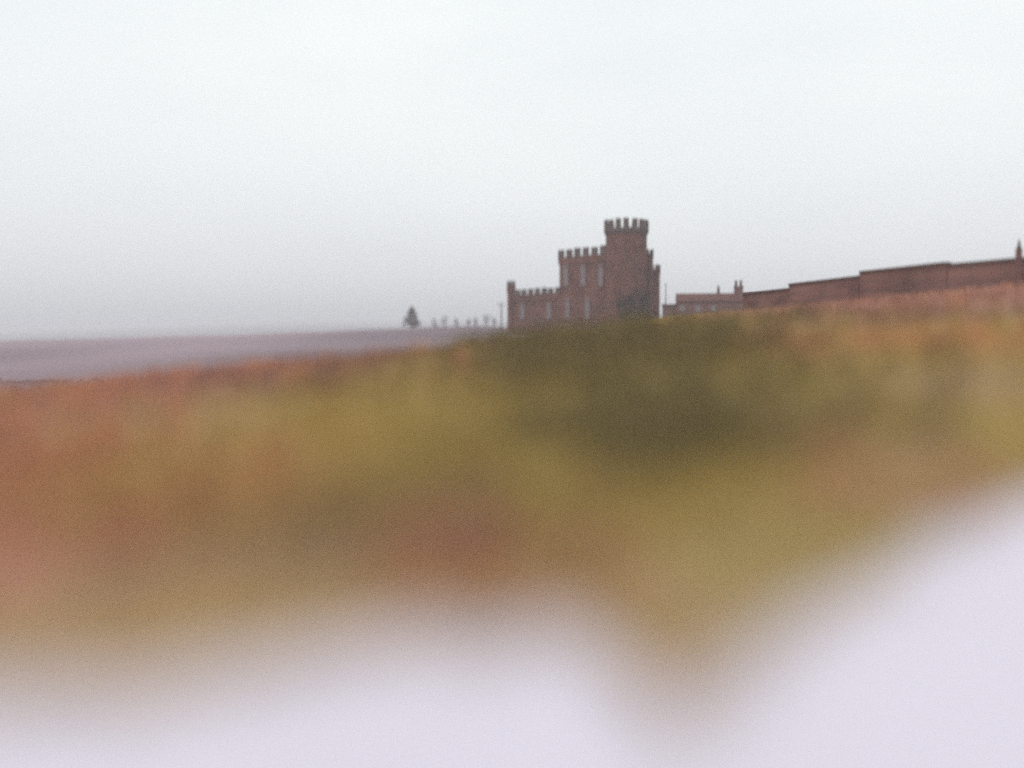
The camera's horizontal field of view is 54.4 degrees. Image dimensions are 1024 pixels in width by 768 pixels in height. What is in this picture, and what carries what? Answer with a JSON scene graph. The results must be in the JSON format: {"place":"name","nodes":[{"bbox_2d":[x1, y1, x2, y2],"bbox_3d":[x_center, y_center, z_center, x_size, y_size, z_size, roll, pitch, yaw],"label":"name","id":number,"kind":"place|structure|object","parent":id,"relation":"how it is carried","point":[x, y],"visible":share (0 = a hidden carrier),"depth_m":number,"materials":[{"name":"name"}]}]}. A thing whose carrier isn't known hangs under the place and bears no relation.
{"place":"outdoors","nodes":[
{"label":"outdoors","id":0,"kind":"place"},
{"bbox_2d":[0,323,506,340],"bbox_3d":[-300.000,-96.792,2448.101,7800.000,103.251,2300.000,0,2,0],"label":"hills","id":1,"kind":"structure","parent":0,"point":[240,330],"depth_m":1682.99,"materials":[{"name":"grey"}]},
{"bbox_2d":[0,287,1023,696],"bbox_3d":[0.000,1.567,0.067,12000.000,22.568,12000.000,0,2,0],"label":"ground","id":2,"kind":"structure","parent":0,"point":[62,359],"depth_m":9.12,"materials":[{"name":"brown soil"}]},
{"bbox_2d":[402,306,421,327],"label":"pine tree","id":3,"kind":"object","parent":2,"relation":"on","point":[412,319],"visible":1,"depth_m":248.97,"materials":[{"name":"green plant"}]},
{"bbox_2d":[441,317,447,326],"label":"bare tree","id":4,"kind":"object","parent":2,"relation":"on","point":[446,318],"visible":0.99,"depth_m":264.44,"materials":[{"name":"grey plant"}]},
{"bbox_2d":[482,314,490,325],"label":"bare tree","id":5,"kind":"object","parent":2,"relation":"on","point":[487,316],"visible":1,"depth_m":234.46,"materials":[{"name":"grey plant"}]},
{"bbox_2d":[0,282,1023,747],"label":"grass","id":6,"kind":"structure","parent":2,"relation":"on","point":[130,664],"depth_m":7.53,"materials":[{"name":"plant"}]},
{"bbox_2d":[0,496,1023,767],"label":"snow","id":7,"kind":"structure","parent":2,"relation":"on","point":[920,666],"depth_m":4.08,"materials":[{"name":"white snow"}]},
{"bbox_2d":[0,282,1023,599],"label":"bracken","id":8,"kind":"object","parent":2,"relation":"on","point":[82,392],"visible":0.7,"depth_m":9.05,"materials":[{"name":"brown plant"}]},
{"bbox_2d":[0,288,1023,589],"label":"heather","id":9,"kind":"object","parent":2,"relation":"on","point":[472,510],"visible":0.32,"depth_m":7.29,"materials":[{"name":"brown plant"}]},
{"bbox_2d":[507,218,660,332],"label":"castle","id":10,"kind":"structure","parent":2,"relation":"on","point":[617,275],"depth_m":159.03,"materials":[{"name":"red stone"}]},
{"bbox_2d":[519,301,524,319],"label":"window","id":11,"kind":"structure","parent":10,"relation":"in","point":[521,305],"depth_m":172.11,"materials":[{"name":"glass"}]},
{"bbox_2d":[545,300,551,319],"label":"window","id":12,"kind":"structure","parent":10,"relation":"in","point":[548,304],"depth_m":167.14,"materials":[{"name":"glass"}]},
{"bbox_2d":[562,264,568,286],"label":"window","id":13,"kind":"structure","parent":10,"relation":"in","point":[565,267],"depth_m":163.95,"materials":[{"name":"glass"}]},
{"bbox_2d":[564,295,570,319],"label":"window","id":14,"kind":"structure","parent":10,"relation":"in","point":[567,299],"depth_m":163.87,"materials":[{"name":"glass"}]},
{"bbox_2d":[579,263,585,286],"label":"window","id":15,"kind":"structure","parent":10,"relation":"in","point":[582,267],"depth_m":161.06,"materials":[{"name":"glass"}]},
{"bbox_2d":[583,295,589,319],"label":"window","id":16,"kind":"structure","parent":10,"relation":"in","point":[587,299],"depth_m":160.60,"materials":[{"name":"glass"}]},
{"bbox_2d":[597,263,603,286],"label":"window","id":17,"kind":"structure","parent":10,"relation":"in","point":[600,268],"depth_m":158.21,"materials":[{"name":"glass"}]},
{"bbox_2d":[291,302,990,485],"bbox_3d":[2.111,-1.089,27.247,12.587,2.324,37.930,0,2,0],"label":"gorse","id":18,"kind":"object","parent":2,"relation":"on","point":[659,420],"visible":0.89,"depth_m":13.77,"materials":[{"name":"plant"}]},
{"bbox_2d":[665,284,666,315],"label":"flagpole","id":19,"kind":"object","parent":2,"relation":"on","point":[665,299],"visible":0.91,"depth_m":138.57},
{"bbox_2d":[662,280,743,318],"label":"stable range","id":20,"kind":"structure","parent":2,"relation":"on","point":[697,303],"depth_m":140.16,"materials":[{"name":"brick"}]},
{"bbox_2d":[679,305,685,311],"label":"window","id":21,"kind":"structure","parent":20,"relation":"in","point":[681,307],"depth_m":140.17,"materials":[{"name":"glass"}]},
{"bbox_2d":[695,305,700,311],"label":"window","id":22,"kind":"structure","parent":20,"relation":"in","point":[697,307],"depth_m":139.86,"materials":[{"name":"glass"}]},
{"bbox_2d":[710,305,716,311],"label":"window","id":23,"kind":"structure","parent":20,"relation":"in","point":[713,308],"depth_m":139.52,"materials":[{"name":"glass"}]},
{"bbox_2d":[742,257,1023,310],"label":"garden wall","id":24,"kind":"structure","parent":2,"relation":"on","point":[923,278],"depth_m":55.04,"materials":[{"name":"brown brick"}]},
{"bbox_2d":[1015,239,1022,285],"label":"gate pier","id":25,"kind":"structure","parent":2,"relation":"on","point":[1018,265],"depth_m":49.69,"materials":[{"name":"stone"}]},
{"bbox_2d":[0,0,1023,333],"label":"sky","id":26,"kind":"structure","parent":0,"point":[165,164],"materials":[{"name":"white"}]}
]}

